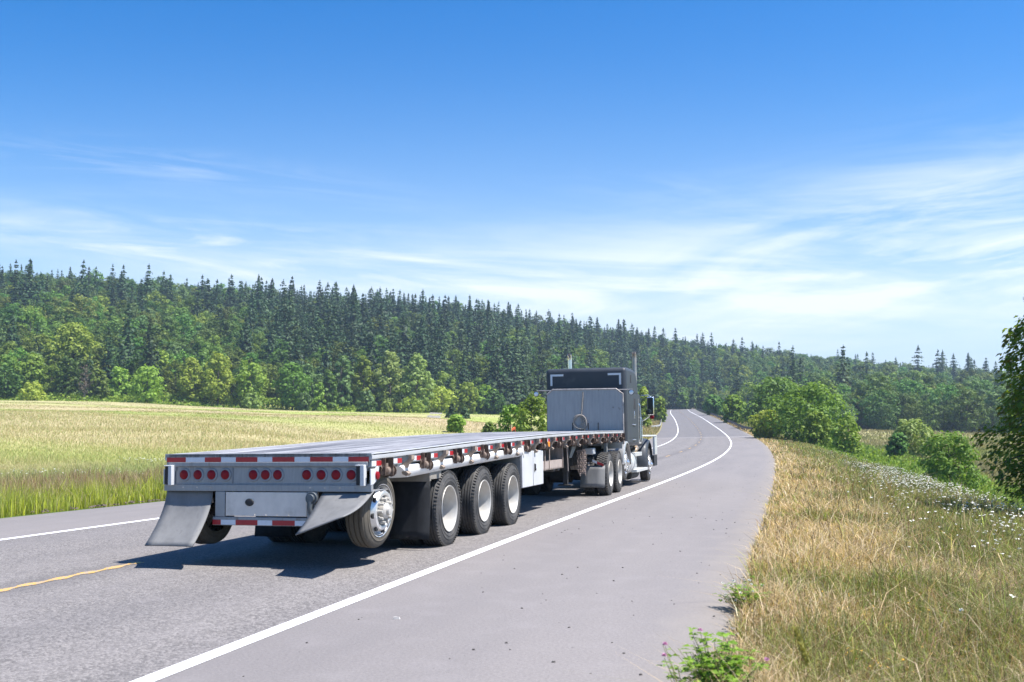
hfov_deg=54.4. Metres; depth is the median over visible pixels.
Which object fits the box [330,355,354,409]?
broadleaf tree
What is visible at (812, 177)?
sky
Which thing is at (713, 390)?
roadside tree
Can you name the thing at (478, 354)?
hillside broadleaf
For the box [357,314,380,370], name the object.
conifer tree
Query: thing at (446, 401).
broadleaf tree
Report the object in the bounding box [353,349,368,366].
hillside broadleaf
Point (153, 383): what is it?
broadleaf tree
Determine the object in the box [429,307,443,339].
conifer tree
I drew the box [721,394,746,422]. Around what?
roadside bush
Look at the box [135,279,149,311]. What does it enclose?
conifer tree
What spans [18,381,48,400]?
broadleaf bush
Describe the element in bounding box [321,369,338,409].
broadleaf tree
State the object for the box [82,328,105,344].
hillside broadleaf
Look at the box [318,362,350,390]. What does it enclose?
hillside broadleaf
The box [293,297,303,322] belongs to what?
conifer tree
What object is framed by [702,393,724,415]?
roadside bush
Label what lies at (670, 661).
clover plant
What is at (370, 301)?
conifer tree
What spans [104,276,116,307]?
conifer tree
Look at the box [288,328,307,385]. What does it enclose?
conifer tree
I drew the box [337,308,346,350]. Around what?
conifer tree
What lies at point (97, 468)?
meadow flowers
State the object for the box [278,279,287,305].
conifer tree
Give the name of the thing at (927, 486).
yarrow flowers
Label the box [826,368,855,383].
hillside broadleaf
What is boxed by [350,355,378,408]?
broadleaf tree
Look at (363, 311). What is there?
conifer tree
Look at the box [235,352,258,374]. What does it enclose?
hillside broadleaf
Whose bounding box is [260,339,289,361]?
hillside broadleaf
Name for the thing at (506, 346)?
conifer tree
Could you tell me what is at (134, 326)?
hillside broadleaf
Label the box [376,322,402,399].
conifer tree
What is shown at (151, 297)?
hillside broadleaf
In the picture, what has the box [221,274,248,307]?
conifer tree
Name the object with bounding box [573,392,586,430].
cable coil
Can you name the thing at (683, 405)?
roadside tree
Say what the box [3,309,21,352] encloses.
conifer tree
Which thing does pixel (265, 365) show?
hillside broadleaf
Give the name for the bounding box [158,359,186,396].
hillside broadleaf
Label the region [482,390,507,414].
broadleaf tree
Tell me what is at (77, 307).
hillside broadleaf
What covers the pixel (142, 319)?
hillside broadleaf
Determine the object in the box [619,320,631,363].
conifer tree
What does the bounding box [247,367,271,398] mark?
hillside broadleaf
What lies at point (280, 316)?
conifer tree
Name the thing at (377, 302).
conifer tree
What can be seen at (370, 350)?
conifer tree
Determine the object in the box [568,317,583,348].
conifer tree
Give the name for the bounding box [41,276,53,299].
conifer tree
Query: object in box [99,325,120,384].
conifer tree
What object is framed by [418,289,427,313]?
conifer tree
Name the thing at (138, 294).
conifer tree
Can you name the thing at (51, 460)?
meadow grass
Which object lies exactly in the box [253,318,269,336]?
hillside broadleaf
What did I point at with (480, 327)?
conifer tree
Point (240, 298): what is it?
conifer tree
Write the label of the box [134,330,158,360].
hillside broadleaf
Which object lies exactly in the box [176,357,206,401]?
broadleaf tree
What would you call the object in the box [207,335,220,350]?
hillside broadleaf
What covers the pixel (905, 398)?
hillside broadleaf
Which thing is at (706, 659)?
clover plant
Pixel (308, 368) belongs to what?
hillside broadleaf
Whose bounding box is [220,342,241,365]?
hillside broadleaf
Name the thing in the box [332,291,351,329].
conifer tree
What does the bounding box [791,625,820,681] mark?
grass stalk
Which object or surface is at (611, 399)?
semi truck
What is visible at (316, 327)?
conifer tree
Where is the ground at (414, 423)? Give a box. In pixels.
[0,361,1018,681]
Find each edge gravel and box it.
[31,498,165,512]
[721,479,778,670]
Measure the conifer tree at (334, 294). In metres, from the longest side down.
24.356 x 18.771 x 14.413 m
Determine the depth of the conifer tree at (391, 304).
462.64 m
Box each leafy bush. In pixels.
[446,414,466,432]
[480,421,497,431]
[494,404,522,431]
[512,393,546,431]
[638,386,653,426]
[653,396,668,421]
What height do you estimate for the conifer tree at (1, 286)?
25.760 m
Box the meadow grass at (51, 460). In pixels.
[0,400,545,482]
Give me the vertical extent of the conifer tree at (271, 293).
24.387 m
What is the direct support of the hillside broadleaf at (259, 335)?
on the ground at (414, 423)
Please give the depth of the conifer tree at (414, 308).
451.04 m
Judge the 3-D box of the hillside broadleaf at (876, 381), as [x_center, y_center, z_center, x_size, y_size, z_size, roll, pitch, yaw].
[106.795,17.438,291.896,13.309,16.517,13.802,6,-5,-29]
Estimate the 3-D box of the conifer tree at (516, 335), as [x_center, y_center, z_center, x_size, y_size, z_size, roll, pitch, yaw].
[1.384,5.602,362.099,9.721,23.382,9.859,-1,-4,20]
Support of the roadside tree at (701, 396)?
on the ground at (414, 423)
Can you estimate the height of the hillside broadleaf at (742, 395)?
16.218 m
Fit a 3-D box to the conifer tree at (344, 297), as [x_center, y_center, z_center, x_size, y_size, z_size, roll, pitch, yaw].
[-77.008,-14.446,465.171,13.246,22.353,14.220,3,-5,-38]
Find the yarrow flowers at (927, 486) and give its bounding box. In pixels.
[814,448,1023,610]
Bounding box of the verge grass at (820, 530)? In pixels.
[562,415,1023,681]
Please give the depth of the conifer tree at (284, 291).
358.33 m
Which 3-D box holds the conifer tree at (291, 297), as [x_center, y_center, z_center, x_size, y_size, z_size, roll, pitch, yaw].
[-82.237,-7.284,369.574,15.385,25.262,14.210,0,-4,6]
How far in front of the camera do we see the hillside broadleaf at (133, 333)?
302.29 m
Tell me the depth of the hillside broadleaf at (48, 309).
337.41 m
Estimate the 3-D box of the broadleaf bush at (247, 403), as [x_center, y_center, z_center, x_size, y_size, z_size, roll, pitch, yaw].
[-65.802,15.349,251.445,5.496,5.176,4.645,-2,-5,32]
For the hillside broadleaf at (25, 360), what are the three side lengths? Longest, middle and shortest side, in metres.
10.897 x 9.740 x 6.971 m
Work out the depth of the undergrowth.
256.93 m
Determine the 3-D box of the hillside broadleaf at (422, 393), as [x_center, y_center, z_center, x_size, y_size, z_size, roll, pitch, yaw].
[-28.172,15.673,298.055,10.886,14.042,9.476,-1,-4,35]
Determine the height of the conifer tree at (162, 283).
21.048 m
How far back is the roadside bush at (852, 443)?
110.91 m
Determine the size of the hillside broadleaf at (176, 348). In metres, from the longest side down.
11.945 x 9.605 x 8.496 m
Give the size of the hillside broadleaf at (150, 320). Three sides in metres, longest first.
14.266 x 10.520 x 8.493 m
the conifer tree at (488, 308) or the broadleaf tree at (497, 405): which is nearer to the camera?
the broadleaf tree at (497, 405)
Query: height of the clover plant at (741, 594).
0.296 m
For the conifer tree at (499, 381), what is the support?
on the ground at (414, 423)
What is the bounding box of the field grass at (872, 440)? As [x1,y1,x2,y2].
[843,429,1023,493]
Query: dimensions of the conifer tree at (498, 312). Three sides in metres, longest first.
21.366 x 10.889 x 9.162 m
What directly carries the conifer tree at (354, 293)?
on the ground at (414, 423)
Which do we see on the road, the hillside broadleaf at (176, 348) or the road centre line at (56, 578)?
the road centre line at (56, 578)
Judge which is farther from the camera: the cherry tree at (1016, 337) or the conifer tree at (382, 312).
the conifer tree at (382, 312)
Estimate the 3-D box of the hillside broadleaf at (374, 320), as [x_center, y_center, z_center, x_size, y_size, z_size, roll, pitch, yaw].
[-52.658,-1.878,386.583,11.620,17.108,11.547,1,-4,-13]
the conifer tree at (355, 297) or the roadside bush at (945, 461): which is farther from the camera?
the conifer tree at (355, 297)
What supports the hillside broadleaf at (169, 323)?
on the ground at (414, 423)
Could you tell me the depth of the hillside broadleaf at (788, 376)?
356.92 m
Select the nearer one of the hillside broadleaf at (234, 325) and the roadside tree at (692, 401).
the hillside broadleaf at (234, 325)
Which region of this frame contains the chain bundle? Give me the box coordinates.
[576,450,586,475]
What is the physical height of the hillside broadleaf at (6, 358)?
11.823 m
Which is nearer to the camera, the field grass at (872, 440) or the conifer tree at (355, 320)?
the field grass at (872, 440)
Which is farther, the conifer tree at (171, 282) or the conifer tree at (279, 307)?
the conifer tree at (171, 282)
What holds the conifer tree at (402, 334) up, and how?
on the ground at (414, 423)
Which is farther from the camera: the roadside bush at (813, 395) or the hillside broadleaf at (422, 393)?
the hillside broadleaf at (422, 393)
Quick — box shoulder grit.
[242,459,761,676]
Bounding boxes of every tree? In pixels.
[0,265,6,288]
[0,267,10,290]
[0,366,26,398]
[2,259,25,308]
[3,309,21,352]
[5,264,13,280]
[6,277,23,309]
[14,352,52,394]
[18,259,37,307]
[18,260,37,296]
[19,271,59,306]
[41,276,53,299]
[43,322,100,375]
[52,356,82,397]
[74,261,88,303]
[77,365,93,399]
[86,368,111,399]
[90,266,100,294]
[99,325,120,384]
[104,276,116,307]
[106,264,117,288]
[107,366,130,398]
[111,271,130,304]
[112,304,140,371]
[116,265,135,293]
[125,365,166,403]
[129,265,163,304]
[132,322,168,386]
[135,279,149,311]
[135,286,146,312]
[153,349,171,384]
[155,272,171,295]
[158,279,171,301]
[167,274,175,305]
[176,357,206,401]
[187,275,207,303]
[190,291,203,323]
[192,280,224,319]
[193,282,202,313]
[196,351,237,405]
[200,278,215,311]
[211,279,232,308]
[213,295,225,322]
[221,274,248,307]
[233,359,266,404]
[235,281,247,306]
[238,315,259,359]
[241,277,275,321]
[241,283,250,303]
[245,288,258,331]
[257,292,273,318]
[258,277,266,303]
[263,278,275,308]
[264,301,300,347]
[264,310,289,350]
[266,302,281,328]
[269,360,313,409]
[277,287,293,325]
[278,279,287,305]
[278,297,292,343]
[281,299,301,352]
[287,276,297,317]
[287,288,298,324]
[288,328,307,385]
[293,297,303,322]
[298,285,305,311]
[301,285,307,305]
[303,298,316,325]
[305,305,327,355]
[312,289,326,326]
[313,280,321,309]
[314,324,335,378]
[318,296,336,348]
[319,283,331,311]
[321,304,354,363]
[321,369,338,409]
[323,282,344,306]
[327,286,336,311]
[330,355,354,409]
[331,294,343,321]
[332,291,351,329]
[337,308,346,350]
[341,287,347,305]
[343,298,374,347]
[344,287,368,321]
[348,295,362,330]
[350,288,364,308]
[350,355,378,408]
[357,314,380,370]
[358,294,373,331]
[359,322,380,399]
[365,286,374,318]
[370,290,384,331]
[372,297,391,346]
[372,350,406,407]
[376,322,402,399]
[383,288,395,323]
[386,294,396,316]
[387,337,412,409]
[390,296,396,320]
[391,291,406,323]
[392,315,411,367]
[399,352,435,410]
[404,294,425,329]
[404,316,420,367]
[405,309,436,349]
[412,316,432,364]
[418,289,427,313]
[425,298,435,323]
[426,324,450,383]
[427,385,460,412]
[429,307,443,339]
[430,333,451,398]
[431,294,437,315]
[432,316,451,359]
[436,314,456,367]
[437,296,450,330]
[447,315,481,354]
[451,296,460,317]
[455,382,478,413]
[458,299,479,327]
[463,298,472,330]
[463,311,485,344]
[471,309,487,359]
[472,315,498,351]
[475,384,496,412]
[480,311,488,348]
[482,333,523,413]
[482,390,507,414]
[484,334,505,390]
[485,301,495,330]
[490,307,498,334]
[494,301,501,323]
[497,324,515,367]
[498,326,516,380]
[503,338,545,397]
[504,339,529,401]
[508,325,526,366]
[510,306,520,328]
[531,337,547,406]
[543,309,555,337]
[554,314,565,351]
[555,332,581,368]
[557,333,572,368]
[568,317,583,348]
[581,331,596,367]
[582,316,596,346]
[587,318,599,350]
[616,319,632,356]
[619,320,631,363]
[676,392,688,408]
[688,388,697,408]
[695,386,705,408]
[709,387,716,395]
[733,375,808,433]
[785,347,799,374]
[831,346,859,392]
[849,399,866,424]
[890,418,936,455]
[899,400,918,420]
[909,345,923,372]
[932,349,944,380]
[969,299,1023,507]
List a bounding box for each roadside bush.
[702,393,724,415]
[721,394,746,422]
[747,410,782,437]
[760,379,857,447]
[797,409,833,448]
[829,415,865,457]
[885,431,909,458]
[914,429,990,492]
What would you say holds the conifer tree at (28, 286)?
on the ground at (414, 423)
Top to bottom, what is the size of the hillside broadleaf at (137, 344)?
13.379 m
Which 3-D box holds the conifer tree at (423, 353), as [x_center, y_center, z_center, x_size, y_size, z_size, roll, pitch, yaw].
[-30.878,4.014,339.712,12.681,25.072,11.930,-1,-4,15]
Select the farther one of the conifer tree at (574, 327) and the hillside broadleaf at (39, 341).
the conifer tree at (574, 327)
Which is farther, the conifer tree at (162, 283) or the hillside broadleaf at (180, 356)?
the conifer tree at (162, 283)
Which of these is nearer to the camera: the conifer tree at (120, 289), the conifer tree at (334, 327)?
the conifer tree at (334, 327)
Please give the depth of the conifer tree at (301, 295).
464.21 m
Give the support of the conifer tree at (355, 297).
on the ground at (414, 423)
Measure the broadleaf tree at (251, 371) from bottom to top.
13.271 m
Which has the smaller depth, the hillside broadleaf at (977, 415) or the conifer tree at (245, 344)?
the hillside broadleaf at (977, 415)
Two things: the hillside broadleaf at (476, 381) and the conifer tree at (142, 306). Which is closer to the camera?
the hillside broadleaf at (476, 381)
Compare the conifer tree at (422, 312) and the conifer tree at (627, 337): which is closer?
the conifer tree at (422, 312)
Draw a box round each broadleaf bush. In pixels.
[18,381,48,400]
[240,392,262,408]
[295,392,311,410]
[310,382,329,410]
[356,390,378,411]
[379,400,392,412]
[395,396,424,412]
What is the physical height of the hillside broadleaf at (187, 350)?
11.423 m
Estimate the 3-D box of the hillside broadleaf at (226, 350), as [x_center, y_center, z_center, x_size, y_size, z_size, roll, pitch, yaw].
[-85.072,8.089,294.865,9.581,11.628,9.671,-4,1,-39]
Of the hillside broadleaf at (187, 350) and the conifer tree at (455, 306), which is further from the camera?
the conifer tree at (455, 306)
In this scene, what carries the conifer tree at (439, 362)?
on the ground at (414, 423)
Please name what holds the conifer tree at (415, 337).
on the ground at (414, 423)
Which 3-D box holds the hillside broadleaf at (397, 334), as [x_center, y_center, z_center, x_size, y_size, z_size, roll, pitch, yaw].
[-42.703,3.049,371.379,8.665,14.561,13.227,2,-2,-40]
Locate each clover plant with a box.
[656,641,685,681]
[666,627,769,681]
[713,576,769,609]
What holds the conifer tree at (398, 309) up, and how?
on the ground at (414, 423)
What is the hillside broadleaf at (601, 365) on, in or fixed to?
on the ground at (414, 423)
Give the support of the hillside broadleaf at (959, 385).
on the ground at (414, 423)
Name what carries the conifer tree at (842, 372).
on the ground at (414, 423)
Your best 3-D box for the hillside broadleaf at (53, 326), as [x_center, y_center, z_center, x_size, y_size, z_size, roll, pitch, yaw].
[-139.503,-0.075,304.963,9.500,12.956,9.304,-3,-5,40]
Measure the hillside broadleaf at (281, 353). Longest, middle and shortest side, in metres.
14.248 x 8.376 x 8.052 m
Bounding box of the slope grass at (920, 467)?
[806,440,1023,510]
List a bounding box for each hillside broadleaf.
[0,303,31,341]
[0,319,7,344]
[0,340,19,378]
[0,354,26,388]
[1,321,29,346]
[8,346,29,388]
[18,304,45,326]
[18,332,51,364]
[20,351,35,380]
[27,353,46,379]
[34,301,54,324]
[39,350,58,367]
[44,320,65,349]
[44,354,73,391]
[46,308,73,338]
[64,294,98,322]
[69,356,86,385]
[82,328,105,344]
[82,346,110,388]
[90,332,122,354]
[96,319,123,342]
[100,346,124,371]
[111,317,140,335]
[112,336,133,355]
[117,327,140,351]
[118,303,138,320]
[121,335,146,359]
[123,318,147,349]
[126,349,162,391]
[134,315,152,327]
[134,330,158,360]
[136,321,153,339]
[138,311,154,326]
[143,291,173,312]
[151,315,180,343]
[154,330,172,350]
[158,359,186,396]
[162,307,194,333]
[163,353,180,384]
[164,321,180,339]
[168,349,196,386]
[170,341,185,360]
[173,313,202,342]
[178,295,207,313]
[184,348,195,356]
[188,328,221,347]
[190,341,211,362]
[191,336,211,361]
[192,357,221,390]
[199,321,221,337]
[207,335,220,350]
[210,318,235,346]
[217,320,242,345]
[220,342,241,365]
[221,349,236,372]
[222,328,249,351]
[224,362,239,398]
[225,349,252,372]
[225,366,264,398]
[231,323,254,342]
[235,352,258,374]
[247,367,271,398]
[252,332,267,356]
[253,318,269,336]
[255,361,278,395]
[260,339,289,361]
[263,366,283,399]
[267,348,294,369]
[267,362,283,395]
[269,350,293,378]
[290,352,308,386]
[293,363,316,396]
[307,352,323,369]
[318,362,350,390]
[319,340,357,374]
[343,367,360,398]
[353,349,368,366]
[362,334,389,364]
[365,315,389,338]
[392,330,409,346]
[405,373,432,412]
[429,371,458,408]
[442,348,465,378]
[458,355,490,378]
[459,352,480,374]
[468,377,484,408]
[479,354,508,378]
[508,335,523,357]
[597,362,609,367]
[735,380,763,423]
[746,387,767,413]
[787,375,807,384]
[806,373,825,386]
[818,372,838,382]
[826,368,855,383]
[826,383,847,416]
[836,375,854,386]
[850,378,866,398]
[854,372,897,409]
[863,388,900,428]
[866,371,883,385]
[868,384,901,427]
[870,376,896,390]
[890,378,925,398]
[892,394,926,425]
[897,392,925,422]
[906,370,929,385]
[917,393,935,421]
[918,374,935,395]
[920,388,938,399]
[943,382,963,394]
[944,386,990,432]
[950,389,994,431]
[955,367,982,383]
[963,380,974,388]
[965,379,993,401]
[989,371,1011,387]
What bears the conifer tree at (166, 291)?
on the ground at (414, 423)
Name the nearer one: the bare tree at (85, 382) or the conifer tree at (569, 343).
the bare tree at (85, 382)
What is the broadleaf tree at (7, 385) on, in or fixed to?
on the ground at (414, 423)
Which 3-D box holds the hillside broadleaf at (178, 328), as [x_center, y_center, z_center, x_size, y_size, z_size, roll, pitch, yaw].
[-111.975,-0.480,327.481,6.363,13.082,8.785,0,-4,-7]
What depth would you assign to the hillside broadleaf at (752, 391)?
330.02 m
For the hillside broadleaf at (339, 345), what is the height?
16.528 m
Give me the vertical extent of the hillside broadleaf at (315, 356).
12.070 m
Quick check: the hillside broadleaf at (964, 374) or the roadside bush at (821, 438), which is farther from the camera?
the hillside broadleaf at (964, 374)
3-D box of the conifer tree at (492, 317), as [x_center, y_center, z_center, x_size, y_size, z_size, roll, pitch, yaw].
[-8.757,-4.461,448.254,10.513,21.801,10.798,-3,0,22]
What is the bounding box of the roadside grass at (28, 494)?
[0,419,660,517]
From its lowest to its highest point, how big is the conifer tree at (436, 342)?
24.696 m
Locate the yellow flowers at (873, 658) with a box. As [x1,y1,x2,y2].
[821,563,954,681]
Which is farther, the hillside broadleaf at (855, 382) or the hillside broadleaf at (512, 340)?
the hillside broadleaf at (512, 340)
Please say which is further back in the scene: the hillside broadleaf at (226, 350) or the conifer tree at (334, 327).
the conifer tree at (334, 327)
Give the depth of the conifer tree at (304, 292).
489.86 m
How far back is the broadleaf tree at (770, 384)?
176.32 m
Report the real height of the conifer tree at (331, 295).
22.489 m
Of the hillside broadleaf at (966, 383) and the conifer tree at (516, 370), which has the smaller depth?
the conifer tree at (516, 370)
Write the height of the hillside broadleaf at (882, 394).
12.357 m
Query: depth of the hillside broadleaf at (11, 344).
265.31 m
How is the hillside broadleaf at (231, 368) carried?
on the ground at (414, 423)
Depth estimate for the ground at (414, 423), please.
103.10 m
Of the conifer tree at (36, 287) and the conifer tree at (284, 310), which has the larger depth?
the conifer tree at (36, 287)
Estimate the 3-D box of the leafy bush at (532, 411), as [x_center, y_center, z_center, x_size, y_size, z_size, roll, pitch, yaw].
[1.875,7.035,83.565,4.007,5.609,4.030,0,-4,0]
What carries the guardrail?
on the ground at (414, 423)
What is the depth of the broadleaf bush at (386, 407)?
266.60 m
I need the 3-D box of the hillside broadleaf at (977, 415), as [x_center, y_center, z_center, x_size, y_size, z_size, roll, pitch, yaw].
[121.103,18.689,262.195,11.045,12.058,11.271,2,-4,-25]
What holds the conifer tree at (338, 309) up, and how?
on the ground at (414, 423)
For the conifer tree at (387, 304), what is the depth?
444.89 m
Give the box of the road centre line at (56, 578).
[0,418,700,591]
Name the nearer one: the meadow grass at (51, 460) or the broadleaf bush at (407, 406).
the meadow grass at (51, 460)
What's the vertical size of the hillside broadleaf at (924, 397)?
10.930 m
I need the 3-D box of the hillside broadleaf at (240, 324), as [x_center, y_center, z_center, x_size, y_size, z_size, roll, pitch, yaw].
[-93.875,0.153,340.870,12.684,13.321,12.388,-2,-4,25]
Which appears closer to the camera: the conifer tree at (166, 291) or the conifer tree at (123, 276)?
the conifer tree at (166, 291)
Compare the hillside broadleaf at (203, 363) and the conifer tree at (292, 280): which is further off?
the conifer tree at (292, 280)
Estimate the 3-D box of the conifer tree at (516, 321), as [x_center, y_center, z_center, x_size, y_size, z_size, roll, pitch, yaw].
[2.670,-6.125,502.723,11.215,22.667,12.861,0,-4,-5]
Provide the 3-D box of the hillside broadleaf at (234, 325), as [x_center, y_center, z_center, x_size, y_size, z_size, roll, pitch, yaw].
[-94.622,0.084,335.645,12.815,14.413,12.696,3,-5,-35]
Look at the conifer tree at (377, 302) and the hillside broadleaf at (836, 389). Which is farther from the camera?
the conifer tree at (377, 302)
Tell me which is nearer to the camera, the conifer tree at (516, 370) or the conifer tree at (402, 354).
the conifer tree at (402, 354)
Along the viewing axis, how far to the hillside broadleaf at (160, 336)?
302.62 m
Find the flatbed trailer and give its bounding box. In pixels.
[145,431,624,547]
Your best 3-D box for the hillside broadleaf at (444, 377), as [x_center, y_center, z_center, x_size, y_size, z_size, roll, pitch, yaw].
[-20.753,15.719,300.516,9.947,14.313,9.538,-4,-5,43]
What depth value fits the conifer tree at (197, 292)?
402.70 m
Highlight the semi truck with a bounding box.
[520,352,656,494]
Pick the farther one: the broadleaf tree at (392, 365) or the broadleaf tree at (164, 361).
the broadleaf tree at (392, 365)
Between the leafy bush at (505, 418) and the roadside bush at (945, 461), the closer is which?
the roadside bush at (945, 461)
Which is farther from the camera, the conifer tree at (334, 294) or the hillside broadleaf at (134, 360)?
the conifer tree at (334, 294)
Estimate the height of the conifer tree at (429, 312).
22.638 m
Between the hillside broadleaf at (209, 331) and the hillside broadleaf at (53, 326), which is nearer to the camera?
the hillside broadleaf at (53, 326)
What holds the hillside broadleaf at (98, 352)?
on the ground at (414, 423)
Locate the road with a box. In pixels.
[0,409,774,681]
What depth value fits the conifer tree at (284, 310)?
336.44 m
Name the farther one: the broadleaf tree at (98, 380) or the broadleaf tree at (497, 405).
the broadleaf tree at (497, 405)
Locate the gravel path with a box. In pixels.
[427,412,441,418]
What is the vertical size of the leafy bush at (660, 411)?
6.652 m
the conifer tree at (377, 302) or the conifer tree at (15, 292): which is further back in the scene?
the conifer tree at (377, 302)
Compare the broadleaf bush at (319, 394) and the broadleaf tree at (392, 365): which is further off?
the broadleaf tree at (392, 365)
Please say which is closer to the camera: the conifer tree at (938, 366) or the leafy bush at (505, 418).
the leafy bush at (505, 418)
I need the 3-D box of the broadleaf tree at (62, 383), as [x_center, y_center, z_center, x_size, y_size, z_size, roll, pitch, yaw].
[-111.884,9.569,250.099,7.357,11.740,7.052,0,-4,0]
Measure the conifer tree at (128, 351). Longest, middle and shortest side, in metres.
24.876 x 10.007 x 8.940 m
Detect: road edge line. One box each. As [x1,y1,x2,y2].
[0,411,677,539]
[130,410,731,681]
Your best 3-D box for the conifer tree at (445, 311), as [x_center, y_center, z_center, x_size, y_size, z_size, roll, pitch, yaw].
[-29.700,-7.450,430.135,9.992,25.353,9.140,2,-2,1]
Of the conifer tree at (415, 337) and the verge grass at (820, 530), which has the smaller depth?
the verge grass at (820, 530)
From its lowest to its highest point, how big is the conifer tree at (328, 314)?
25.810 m
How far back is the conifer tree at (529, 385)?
322.19 m
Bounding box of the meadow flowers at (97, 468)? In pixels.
[0,457,165,478]
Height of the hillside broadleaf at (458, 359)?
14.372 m
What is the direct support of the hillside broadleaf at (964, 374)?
on the ground at (414, 423)
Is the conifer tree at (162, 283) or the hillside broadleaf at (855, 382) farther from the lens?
the conifer tree at (162, 283)
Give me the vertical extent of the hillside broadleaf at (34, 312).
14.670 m
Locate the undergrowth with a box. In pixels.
[0,391,546,414]
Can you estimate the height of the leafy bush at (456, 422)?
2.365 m
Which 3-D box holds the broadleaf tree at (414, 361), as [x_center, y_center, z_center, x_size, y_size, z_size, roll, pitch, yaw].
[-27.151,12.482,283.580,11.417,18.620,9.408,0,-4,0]
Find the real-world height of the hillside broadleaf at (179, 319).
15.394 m
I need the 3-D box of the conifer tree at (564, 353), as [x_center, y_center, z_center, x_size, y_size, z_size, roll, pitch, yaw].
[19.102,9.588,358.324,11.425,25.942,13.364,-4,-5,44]
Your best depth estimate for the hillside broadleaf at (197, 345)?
293.99 m
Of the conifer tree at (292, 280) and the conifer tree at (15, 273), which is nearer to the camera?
the conifer tree at (15, 273)
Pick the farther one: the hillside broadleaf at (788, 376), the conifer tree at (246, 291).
the conifer tree at (246, 291)
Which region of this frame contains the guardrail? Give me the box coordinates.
[696,408,751,429]
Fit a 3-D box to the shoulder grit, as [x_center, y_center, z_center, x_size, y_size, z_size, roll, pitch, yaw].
[6.245,4.253,29.840,2.842,1.449,60.180,-1,-4,15]
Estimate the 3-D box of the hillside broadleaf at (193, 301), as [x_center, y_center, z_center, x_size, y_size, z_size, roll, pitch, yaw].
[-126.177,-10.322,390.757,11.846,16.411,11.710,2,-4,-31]
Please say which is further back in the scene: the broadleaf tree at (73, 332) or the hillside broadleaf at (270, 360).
the hillside broadleaf at (270, 360)
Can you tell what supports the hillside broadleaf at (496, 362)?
on the ground at (414, 423)
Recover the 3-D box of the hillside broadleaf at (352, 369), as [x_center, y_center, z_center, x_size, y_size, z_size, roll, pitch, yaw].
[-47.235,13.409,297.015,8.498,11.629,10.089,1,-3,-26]
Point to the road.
(160, 608)
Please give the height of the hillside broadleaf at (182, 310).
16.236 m
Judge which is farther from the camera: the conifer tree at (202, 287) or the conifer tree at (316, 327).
the conifer tree at (202, 287)
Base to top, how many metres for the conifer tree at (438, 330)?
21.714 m
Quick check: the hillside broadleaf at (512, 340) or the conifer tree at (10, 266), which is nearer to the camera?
the hillside broadleaf at (512, 340)
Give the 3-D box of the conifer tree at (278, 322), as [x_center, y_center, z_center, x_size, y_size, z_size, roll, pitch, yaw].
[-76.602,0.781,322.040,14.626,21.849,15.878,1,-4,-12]
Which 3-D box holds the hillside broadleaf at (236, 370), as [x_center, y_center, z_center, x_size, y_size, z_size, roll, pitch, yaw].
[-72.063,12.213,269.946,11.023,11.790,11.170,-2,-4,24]
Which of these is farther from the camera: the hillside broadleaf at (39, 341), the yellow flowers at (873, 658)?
the hillside broadleaf at (39, 341)
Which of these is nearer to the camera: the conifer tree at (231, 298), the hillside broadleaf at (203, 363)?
the hillside broadleaf at (203, 363)
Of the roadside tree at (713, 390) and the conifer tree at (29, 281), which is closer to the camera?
the conifer tree at (29, 281)
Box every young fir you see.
[445,403,458,417]
[460,406,470,418]
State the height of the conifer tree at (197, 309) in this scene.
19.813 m
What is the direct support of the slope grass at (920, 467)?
on the ground at (414, 423)
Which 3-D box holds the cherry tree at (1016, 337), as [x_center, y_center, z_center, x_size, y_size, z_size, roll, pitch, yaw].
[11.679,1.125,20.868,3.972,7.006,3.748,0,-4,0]
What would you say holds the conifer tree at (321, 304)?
on the ground at (414, 423)
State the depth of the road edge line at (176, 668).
8.49 m
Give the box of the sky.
[0,0,1023,372]
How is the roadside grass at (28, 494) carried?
on the ground at (414, 423)

